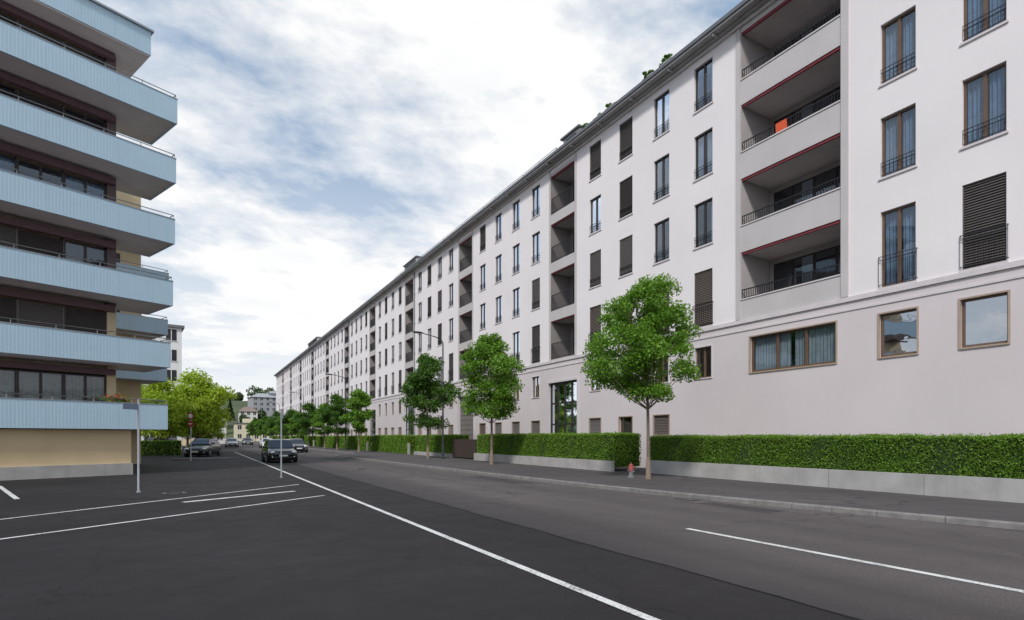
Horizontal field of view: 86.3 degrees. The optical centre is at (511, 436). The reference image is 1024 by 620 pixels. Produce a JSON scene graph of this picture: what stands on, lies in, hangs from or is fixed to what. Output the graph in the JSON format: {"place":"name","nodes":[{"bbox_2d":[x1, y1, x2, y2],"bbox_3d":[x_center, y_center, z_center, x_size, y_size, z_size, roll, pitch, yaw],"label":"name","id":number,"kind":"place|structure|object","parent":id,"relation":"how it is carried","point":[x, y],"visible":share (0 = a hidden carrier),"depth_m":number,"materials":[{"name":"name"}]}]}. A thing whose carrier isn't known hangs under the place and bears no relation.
{"place":"outdoors","nodes":[
{"label":"outdoors","id":0,"kind":"place"},
{"bbox_2d":[0,0,177,480],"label":"apartment building","id":1,"kind":"structure","parent":0,"point":[82,290],"depth_m":22.77,"materials":[{"name":"metal"}]},
{"bbox_2d":[0,297,16,322],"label":"window","id":2,"kind":"structure","parent":1,"relation":"in","point":[8,307],"depth_m":21.75,"materials":[{"name":"glass"}]},
{"bbox_2d":[0,225,16,248],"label":"window","id":3,"kind":"structure","parent":1,"relation":"in","point":[7,234],"depth_m":21.75,"materials":[{"name":"glass"}]},
{"bbox_2d":[0,83,16,98],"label":"window","id":4,"kind":"structure","parent":1,"relation":"in","point":[4,87],"depth_m":21.94,"materials":[{"name":"glass"}]},
{"bbox_2d":[0,367,17,397],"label":"window","id":5,"kind":"structure","parent":1,"relation":"in","point":[8,376],"depth_m":21.89,"materials":[{"name":"glass"}]},
{"bbox_2d":[0,153,17,172],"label":"window","id":6,"kind":"structure","parent":1,"relation":"in","point":[5,160],"depth_m":21.85,"materials":[{"name":"glass"}]},
{"bbox_2d":[14,368,63,399],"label":"window","id":7,"kind":"structure","parent":1,"relation":"in","point":[29,381],"depth_m":22.60,"materials":[{"name":"glass"}]},
{"bbox_2d":[14,157,63,186],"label":"window","id":8,"kind":"structure","parent":1,"relation":"in","point":[22,165],"depth_m":22.68,"materials":[{"name":"glass"}]},
{"bbox_2d":[17,299,63,328],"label":"window","id":9,"kind":"structure","parent":1,"relation":"in","point":[26,310],"depth_m":22.53,"materials":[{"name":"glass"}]},
{"bbox_2d":[17,229,63,257],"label":"window","id":10,"kind":"structure","parent":1,"relation":"in","point":[24,238],"depth_m":22.53,"materials":[{"name":"glass"}]},
{"bbox_2d":[17,88,63,115],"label":"window","id":11,"kind":"structure","parent":1,"relation":"in","point":[20,93],"depth_m":22.54,"materials":[{"name":"glass"}]},
{"bbox_2d":[17,20,63,47],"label":"window","id":12,"kind":"structure","parent":1,"relation":"in","point":[18,22],"depth_m":22.53,"materials":[{"name":"glass"}]},
{"bbox_2d":[59,238,105,266],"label":"window","id":13,"kind":"structure","parent":1,"relation":"in","point":[71,248],"depth_m":23.88,"materials":[{"name":"glass"}]},
{"bbox_2d":[59,171,105,198],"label":"window","id":14,"kind":"structure","parent":1,"relation":"in","point":[69,179],"depth_m":23.76,"materials":[{"name":"glass"}]},
{"bbox_2d":[61,105,105,131],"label":"window","id":15,"kind":"structure","parent":1,"relation":"in","point":[68,111],"depth_m":23.87,"materials":[{"name":"glass"}]},
{"bbox_2d":[62,372,105,401],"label":"window","id":16,"kind":"structure","parent":1,"relation":"in","point":[75,384],"depth_m":23.79,"materials":[{"name":"glass"}]},
{"bbox_2d":[64,307,105,333],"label":"window","id":17,"kind":"structure","parent":1,"relation":"in","point":[72,316],"depth_m":23.71,"materials":[{"name":"glass"}]},
{"bbox_2d":[64,41,105,65],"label":"window","id":18,"kind":"structure","parent":1,"relation":"in","point":[69,45],"depth_m":23.72,"materials":[{"name":"glass"}]},
{"bbox_2d":[95,393,136,402],"bbox_3d":[-16.897,-1.587,23.624,0.544,0.615,1.941,0,0,37],"label":"flower box","id":19,"kind":"object","parent":1,"relation":"attached to","point":[117,400],"visible":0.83,"depth_m":23.45,"materials":[{"name":"green plant"}]},
{"bbox_2d":[193,420,226,438],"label":"tree","id":20,"kind":"object","parent":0,"point":[220,435],"visible":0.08,"depth_m":86.34,"materials":[{"name":"plant"}]},
{"bbox_2d":[221,401,275,437],"bbox_3d":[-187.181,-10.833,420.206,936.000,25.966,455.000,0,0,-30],"label":"hill","id":21,"kind":"structure","parent":0,"point":[237,406],"depth_m":290.02,"materials":[{"name":"green plant"}]},
{"bbox_2d":[238,407,257,422],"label":"house","id":22,"kind":"structure","parent":21,"relation":"on","point":[250,412],"depth_m":268.12,"materials":[{"name":"paint"}]},
{"bbox_2d":[226,385,275,422],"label":"wood","id":23,"kind":"object","parent":21,"relation":"on","point":[261,413],"visible":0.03,"depth_m":336.62,"materials":[{"name":"green plant"}]},
{"bbox_2d":[248,393,275,415],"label":"house","id":24,"kind":"structure","parent":21,"relation":"on","point":[258,401],"depth_m":289.25,"materials":[{"name":"white paint"}]},
{"bbox_2d":[97,0,750,400],"label":"sky","id":25,"kind":"structure","parent":0,"point":[320,148],"materials":[{"name":"white"}]},
{"bbox_2d":[0,441,859,619],"bbox_3d":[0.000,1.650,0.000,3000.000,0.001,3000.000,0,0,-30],"label":"ground","id":26,"kind":"structure","parent":0,"point":[329,555],"depth_m":7.22,"materials":[{"name":"black asphalt"}]},
{"bbox_2d":[123,399,140,492],"bbox_3d":[-11.153,0.265,16.010,0.119,2.770,0.559,0,0,14],"label":"sign post","id":27,"kind":"object","parent":26,"relation":"on","point":[132,406],"visible":1,"depth_m":16.20,"materials":[{"name":"metal"}]},
{"bbox_2d":[0,484,298,519],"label":"parking line","id":28,"kind":"object","parent":26,"relation":"on","point":[142,502],"visible":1,"depth_m":13.44,"materials":[{"name":"paint"}]},
{"bbox_2d":[141,439,181,455],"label":"hedge","id":29,"kind":"object","parent":26,"relation":"on","point":[159,447],"visible":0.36,"depth_m":48.45,"materials":[{"name":"green plant"}]},
{"bbox_2d":[141,315,184,447],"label":"house","id":30,"kind":"structure","parent":26,"relation":"on","point":[174,335],"depth_m":72.81,"materials":[{"name":"paint"}]},
{"bbox_2d":[1,495,324,538],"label":"parking line","id":31,"kind":"object","parent":26,"relation":"on","point":[147,519],"visible":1,"depth_m":10.84,"materials":[{"name":"paint"}]},
{"bbox_2d":[141,377,199,440],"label":"tree","id":32,"kind":"object","parent":26,"relation":"on","point":[176,409],"visible":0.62,"depth_m":50.69,"materials":[{"name":"green plant"}]},
{"bbox_2d":[151,366,238,438],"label":"tree","id":33,"kind":"object","parent":26,"relation":"on","point":[202,395],"visible":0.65,"depth_m":54.36,"materials":[{"name":"green plant"}]},
{"bbox_2d":[184,438,221,456],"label":"car","id":34,"kind":"object","parent":26,"relation":"on","point":[209,447],"visible":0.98,"depth_m":45.19,"materials":[{"name":"black paint"}]},
{"bbox_2d":[171,457,239,460],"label":"traffic island","id":35,"kind":"structure","parent":26,"relation":"on","point":[207,458],"depth_m":38.71,"materials":[{"name":"concrete"}]},
{"bbox_2d":[233,419,268,440],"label":"house","id":36,"kind":"structure","parent":26,"relation":"on","point":[240,432],"depth_m":197.13,"materials":[{"name":"paint"}]},
{"bbox_2d":[280,409,283,477],"bbox_3d":[-9.315,0.265,22.078,0.118,2.770,0.279,0,0,-14],"label":"sign post","id":37,"kind":"object","parent":26,"relation":"on","point":[281,418],"visible":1,"depth_m":21.98,"materials":[{"name":"metal"}]},
{"bbox_2d":[271,436,315,445],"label":"hedge","id":38,"kind":"object","parent":26,"relation":"on","point":[311,438],"visible":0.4,"depth_m":93.90,"materials":[{"name":"green plant"}]},
{"bbox_2d":[316,435,371,450],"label":"hedge","id":39,"kind":"object","parent":26,"relation":"on","point":[351,441],"visible":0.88,"depth_m":67.96,"materials":[{"name":"green plant"}]},
{"bbox_2d":[414,451,452,457],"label":"wall","id":40,"kind":"structure","parent":26,"relation":"on","point":[434,454],"depth_m":42.96,"materials":[{"name":"concrete"}]},
{"bbox_2d":[235,452,659,619],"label":"edge line","id":41,"kind":"object","parent":26,"relation":"on","point":[605,600],"visible":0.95,"depth_m":6.91,"materials":[{"name":"paint"}]},
{"bbox_2d":[232,442,1023,619],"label":"road","id":42,"kind":"structure","parent":0,"point":[650,527],"depth_m":8.58,"materials":[{"name":"grey asphalt"}]},
{"bbox_2d":[261,439,297,462],"bbox_3d":[-15.529,0.920,36.397,2.160,1.540,3.930,0,0,-31],"label":"car","id":43,"kind":"object","parent":42,"relation":"on","point":[270,451],"visible":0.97,"depth_m":35.35,"materials":[{"name":"black paint"}]},
{"bbox_2d":[288,439,307,451],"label":"car","id":44,"kind":"object","parent":42,"relation":"on","point":[301,445],"visible":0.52,"depth_m":57.02,"materials":[{"name":"grey paint"}]},
{"bbox_2d":[468,476,530,483],"bbox_3d":[-0.590,1.643,21.021,0.800,0.001,4.000,0,0,-30],"label":"asphalt patch","id":45,"kind":"object","parent":42,"relation":"on","point":[500,480],"visible":1,"depth_m":21.01,"materials":[{"name":"grey asphalt"}]},
{"bbox_2d":[239,448,862,619],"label":"asphalt joint","id":46,"kind":"object","parent":42,"relation":"on","point":[645,559],"visible":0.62,"depth_m":6.92,"materials":[{"name":"black asphalt"}]},
{"bbox_2d":[253,442,1023,529],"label":"kerb","id":47,"kind":"structure","parent":42,"relation":"on","point":[941,519],"depth_m":13.00,"materials":[{"name":"concrete"}]},
{"bbox_2d":[697,502,781,512],"bbox_3d":[5.283,1.643,12.750,0.700,0.001,2.000,0,0,-30],"label":"asphalt patch","id":48,"kind":"object","parent":42,"relation":"on","point":[754,509],"visible":1,"depth_m":12.69,"materials":[{"name":"grey asphalt"}]},
{"bbox_2d":[687,528,1023,592],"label":"lane line","id":49,"kind":"object","parent":42,"relation":"on","point":[970,581],"visible":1,"depth_m":7.04,"materials":[{"name":"paint"}]},
{"bbox_2d":[253,441,1023,521],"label":"pavement","id":50,"kind":"structure","parent":0,"point":[944,506],"depth_m":16.15,"materials":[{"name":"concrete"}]},
{"bbox_2d":[263,410,279,438],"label":"tree","id":51,"kind":"object","parent":50,"relation":"on","point":[270,423],"visible":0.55,"depth_m":110.25,"materials":[{"name":"green plant"}]},
{"bbox_2d":[274,409,300,438],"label":"tree","id":52,"kind":"object","parent":50,"relation":"on","point":[287,415],"visible":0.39,"depth_m":93.88,"materials":[{"name":"green plant"}]},
{"bbox_2d":[284,411,310,438],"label":"tree","id":53,"kind":"object","parent":50,"relation":"on","point":[294,427],"visible":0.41,"depth_m":86.21,"materials":[{"name":"green plant"}]},
{"bbox_2d":[292,402,317,446],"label":"tree","id":54,"kind":"object","parent":50,"relation":"on","point":[303,418],"visible":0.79,"depth_m":78.38,"materials":[{"name":"green plant"}]},
{"bbox_2d":[309,402,337,448],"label":"tree","id":55,"kind":"object","parent":50,"relation":"on","point":[317,424],"visible":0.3,"depth_m":70.68,"materials":[{"name":"green plant"}]},
{"bbox_2d":[315,393,353,449],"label":"tree","id":56,"kind":"object","parent":50,"relation":"on","point":[334,411],"visible":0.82,"depth_m":62.17,"materials":[{"name":"green plant"}]},
{"bbox_2d":[339,388,373,451],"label":"tree","id":57,"kind":"object","parent":50,"relation":"on","point":[358,400],"visible":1,"depth_m":54.41,"materials":[{"name":"green plant"}]},
{"bbox_2d":[371,434,415,453],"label":"hedge","id":58,"kind":"object","parent":50,"relation":"on","point":[391,443],"visible":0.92,"depth_m":51.88,"materials":[{"name":"green plant"}]},
{"bbox_2d":[412,331,444,458],"bbox_3d":[-5.692,-2.795,37.244,2.424,8.650,0.309,0,0,-30],"label":"street lamp","id":59,"kind":"object","parent":50,"relation":"on","point":[417,332],"visible":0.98,"depth_m":37.73,"materials":[{"name":"metal"}]},
{"bbox_2d":[399,353,463,458],"bbox_3d":[-6.220,-2.211,38.209,4.205,7.485,5.023,0,0,26],"label":"tree","id":60,"kind":"object","parent":50,"relation":"on","point":[421,391],"visible":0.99,"depth_m":37.93,"materials":[{"name":"green plant"}]},
{"bbox_2d":[415,434,469,453],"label":"hedge","id":61,"kind":"object","parent":50,"relation":"on","point":[435,443],"visible":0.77,"depth_m":43.00,"materials":[{"name":"green plant"}]},
{"bbox_2d":[453,439,477,458],"bbox_3d":[-2.804,0.850,38.357,1.300,1.360,3.800,0,0,-30],"label":"bin enclosure","id":62,"kind":"object","parent":50,"relation":"on","point":[465,448],"visible":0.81,"depth_m":37.91,"materials":[{"name":"black plastic"}]},
{"bbox_2d":[459,332,525,464],"bbox_3d":[-1.141,-2.121,29.997,3.639,7.305,4.825,0,0,-8],"label":"tree","id":63,"kind":"object","parent":50,"relation":"on","point":[487,352],"visible":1,"depth_m":29.43,"materials":[{"name":"green plant"}]},
{"bbox_2d":[474,453,613,471],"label":"wall","id":64,"kind":"structure","parent":50,"relation":"on","point":[598,465],"depth_m":27.95,"materials":[{"name":"concrete"}]},
{"bbox_2d":[476,431,640,466],"bbox_3d":[1.770,0.566,30.407,1.811,1.647,13.727,0,0,-30],"label":"hedge","id":65,"kind":"object","parent":50,"relation":"on","point":[620,449],"visible":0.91,"depth_m":26.95,"materials":[{"name":"green plant"}]},
{"bbox_2d":[580,272,703,478],"bbox_3d":[4.667,-2.159,19.482,4.390,7.382,3.733,0,0,9],"label":"tree","id":66,"kind":"object","parent":50,"relation":"on","point":[645,340],"visible":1,"depth_m":18.96,"materials":[{"name":"green plant"}]},
{"bbox_2d":[650,460,1023,502],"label":"wall","id":67,"kind":"structure","parent":50,"relation":"on","point":[993,489],"depth_m":15.58,"materials":[{"name":"concrete"}]},
{"bbox_2d":[650,433,1023,478],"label":"hedge","id":68,"kind":"object","parent":50,"relation":"on","point":[995,456],"visible":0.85,"depth_m":15.86,"materials":[{"name":"green plant"}]},
{"bbox_2d":[274,0,1023,467],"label":"apartment building","id":69,"kind":"structure","parent":0,"point":[846,256],"depth_m":21.59,"materials":[{"name":"paint"}]},
{"bbox_2d":[479,225,485,253],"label":"window","id":70,"kind":"structure","parent":69,"relation":"in","point":[482,230],"depth_m":42.41,"materials":[{"name":"glass"}]},
{"bbox_2d":[479,264,485,291],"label":"window","id":71,"kind":"structure","parent":69,"relation":"in","point":[483,268],"depth_m":42.52,"materials":[{"name":"glass"}]},
{"bbox_2d":[479,303,485,330],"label":"window","id":72,"kind":"structure","parent":69,"relation":"in","point":[483,307],"depth_m":42.52,"materials":[{"name":"glass"}]},
{"bbox_2d":[494,213,501,243],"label":"window","id":73,"kind":"structure","parent":69,"relation":"in","point":[498,237],"depth_m":40.30,"materials":[{"name":"glass"}]},
{"bbox_2d":[494,254,501,283],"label":"window","id":74,"kind":"structure","parent":69,"relation":"in","point":[498,278],"depth_m":40.30,"materials":[{"name":"glass"}]},
{"bbox_2d":[494,296,501,324],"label":"window","id":75,"kind":"structure","parent":69,"relation":"in","point":[498,319],"depth_m":40.34,"materials":[{"name":"glass"}]},
{"bbox_2d":[511,331,519,364],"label":"window","id":76,"kind":"structure","parent":69,"relation":"in","point":[516,353],"depth_m":37.93,"materials":[{"name":"glass"}]},
{"bbox_2d":[512,200,519,231],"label":"window","id":77,"kind":"structure","parent":69,"relation":"in","point":[516,225],"depth_m":38.00,"materials":[{"name":"glass"}]},
{"bbox_2d":[512,244,519,274],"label":"window","id":78,"kind":"structure","parent":69,"relation":"in","point":[516,268],"depth_m":37.93,"materials":[{"name":"glass"}]},
{"bbox_2d":[512,287,519,317],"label":"window","id":79,"kind":"structure","parent":69,"relation":"in","point":[516,312],"depth_m":38.01,"materials":[{"name":"glass"}]},
{"bbox_2d":[531,185,539,219],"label":"window","id":80,"kind":"structure","parent":69,"relation":"in","point":[536,192],"depth_m":35.89,"materials":[{"name":"glass"}]},
{"bbox_2d":[531,232,539,265],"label":"window","id":81,"kind":"structure","parent":69,"relation":"in","point":[536,238],"depth_m":35.89,"materials":[{"name":"glass"}]},
{"bbox_2d":[531,278,539,310],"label":"window","id":82,"kind":"structure","parent":69,"relation":"in","point":[535,284],"depth_m":35.80,"materials":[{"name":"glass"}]},
{"bbox_2d":[531,325,539,364],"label":"window","id":83,"kind":"structure","parent":69,"relation":"in","point":[535,350],"depth_m":35.80,"materials":[{"name":"metal"}]},
{"bbox_2d":[531,375,539,398],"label":"window","id":84,"kind":"structure","parent":69,"relation":"in","point":[535,380],"depth_m":36.00,"materials":[{"name":"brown glass"}]},
{"bbox_2d":[588,141,601,182],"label":"window","id":85,"kind":"structure","parent":69,"relation":"in","point":[595,151],"depth_m":30.45,"materials":[{"name":"metal"}]},
{"bbox_2d":[588,195,601,235],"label":"window","id":86,"kind":"structure","parent":69,"relation":"in","point":[595,203],"depth_m":30.43,"materials":[{"name":"glass"}]},
{"bbox_2d":[588,250,601,289],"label":"window","id":87,"kind":"structure","parent":69,"relation":"in","point":[595,258],"depth_m":30.45,"materials":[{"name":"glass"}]},
{"bbox_2d":[588,305,601,352],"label":"window","id":88,"kind":"structure","parent":69,"relation":"in","point":[594,312],"depth_m":30.52,"materials":[{"name":"metal"}]},
{"bbox_2d":[589,417,600,432],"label":"window","id":89,"kind":"structure","parent":69,"relation":"in","point":[594,423],"depth_m":30.47,"materials":[{"name":"brown metal"}]},
{"bbox_2d":[618,118,632,163],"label":"window","id":90,"kind":"structure","parent":69,"relation":"in","point":[626,128],"depth_m":28.30,"materials":[{"name":"metal"}]},
{"bbox_2d":[618,177,632,220],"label":"window","id":91,"kind":"structure","parent":69,"relation":"in","point":[625,210],"depth_m":28.30,"materials":[{"name":"metal"}]},
{"bbox_2d":[618,236,632,278],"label":"window","id":92,"kind":"structure","parent":69,"relation":"in","point":[625,269],"depth_m":28.30,"materials":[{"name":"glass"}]},
{"bbox_2d":[618,416,632,432],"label":"window","id":93,"kind":"structure","parent":69,"relation":"in","point":[626,421],"depth_m":28.88,"materials":[{"name":"brown metal"}]},
{"bbox_2d":[652,91,669,140],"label":"window","id":94,"kind":"structure","parent":69,"relation":"in","point":[662,103],"depth_m":26.12,"materials":[{"name":"glass"}]},
{"bbox_2d":[652,155,669,202],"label":"window","id":95,"kind":"structure","parent":69,"relation":"in","point":[661,191],"depth_m":26.53,"materials":[{"name":"glass"}]},
{"bbox_2d":[652,219,669,265],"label":"window","id":96,"kind":"structure","parent":69,"relation":"in","point":[662,228],"depth_m":26.64,"materials":[{"name":"glass"}]},
{"bbox_2d":[654,353,668,383],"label":"window","id":97,"kind":"structure","parent":69,"relation":"in","point":[665,362],"depth_m":26.47,"materials":[{"name":"brown metal"}]},
{"bbox_2d":[653,414,669,435],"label":"window","id":98,"kind":"structure","parent":69,"relation":"in","point":[661,422],"depth_m":26.13,"materials":[{"name":"brown metal"}]},
{"bbox_2d":[693,59,712,114],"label":"window","id":99,"kind":"structure","parent":69,"relation":"in","point":[704,73],"depth_m":24.36,"materials":[{"name":"glass"}]},
{"bbox_2d":[693,129,712,182],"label":"window","id":100,"kind":"structure","parent":69,"relation":"in","point":[703,169],"depth_m":24.16,"materials":[{"name":"glass"}]},
{"bbox_2d":[693,199,712,250],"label":"window","id":101,"kind":"structure","parent":69,"relation":"in","point":[703,237],"depth_m":24.36,"materials":[{"name":"glass"}]},
{"bbox_2d":[693,269,712,329],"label":"window","id":102,"kind":"structure","parent":69,"relation":"in","point":[703,308],"depth_m":23.93,"materials":[{"name":"metal"}]},
{"bbox_2d":[694,344,712,379],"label":"window","id":103,"kind":"structure","parent":69,"relation":"in","point":[703,357],"depth_m":24.32,"materials":[{"name":"brown glass"}]},
{"bbox_2d":[749,320,836,373],"bbox_3d":[10.760,-3.280,20.623,0.940,1.620,3.600,0,0,-30],"label":"window","id":104,"kind":"structure","parent":69,"relation":"in","point":[802,347],"depth_m":20.47,"materials":[{"name":"clear glass"}]},
{"bbox_2d":[878,7,917,87],"bbox_3d":[12.570,-12.355,17.488,0.940,2.150,1.200,0,0,-30],"label":"window","id":105,"kind":"structure","parent":69,"relation":"in","point":[899,35],"depth_m":17.36,"materials":[{"name":"glass"}]},
{"bbox_2d":[878,104,917,180],"bbox_3d":[12.570,-9.335,17.488,0.940,2.150,1.200,0,0,-30],"label":"window","id":106,"kind":"structure","parent":69,"relation":"in","point":[898,129],"depth_m":17.37,"materials":[{"name":"blue glass"}]},
{"bbox_2d":[878,202,917,289],"bbox_3d":[12.566,-6.040,17.485,0.950,2.660,1.200,0,0,-30],"label":"window","id":107,"kind":"structure","parent":69,"relation":"in","point":[899,249],"depth_m":17.35,"materials":[{"name":"glass"}]},
{"bbox_2d":[877,306,918,358],"bbox_3d":[12.254,-3.270,17.305,0.210,1.490,1.170,0,0,-30],"label":"window","id":108,"kind":"structure","parent":69,"relation":"in","point":[899,330],"depth_m":17.35,"materials":[{"name":"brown glass"}]},
{"bbox_2d":[959,0,1008,46],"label":"window","id":109,"kind":"structure","parent":69,"relation":"in","point":[981,17],"depth_m":15.60,"materials":[{"name":"glass"}]},
{"bbox_2d":[959,63,1008,150],"bbox_3d":[13.660,-9.335,15.600,0.940,2.150,1.200,0,0,-30],"label":"window","id":110,"kind":"structure","parent":69,"relation":"in","point":[985,93],"depth_m":15.46,"materials":[{"name":"blue glass"}]},
{"bbox_2d":[959,173,1008,272],"bbox_3d":[13.341,-6.014,15.416,0.222,2.518,1.100,0,0,-30],"label":"window","id":111,"kind":"structure","parent":69,"relation":"in","point":[984,201],"depth_m":15.41,"materials":[{"name":"brown metal"}]},
{"bbox_2d":[958,289,1009,349],"bbox_3d":[13.344,-3.270,15.418,0.210,1.490,1.170,0,0,-30],"label":"window","id":112,"kind":"structure","parent":69,"relation":"in","point":[984,321],"depth_m":15.46,"materials":[{"name":"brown glass"}]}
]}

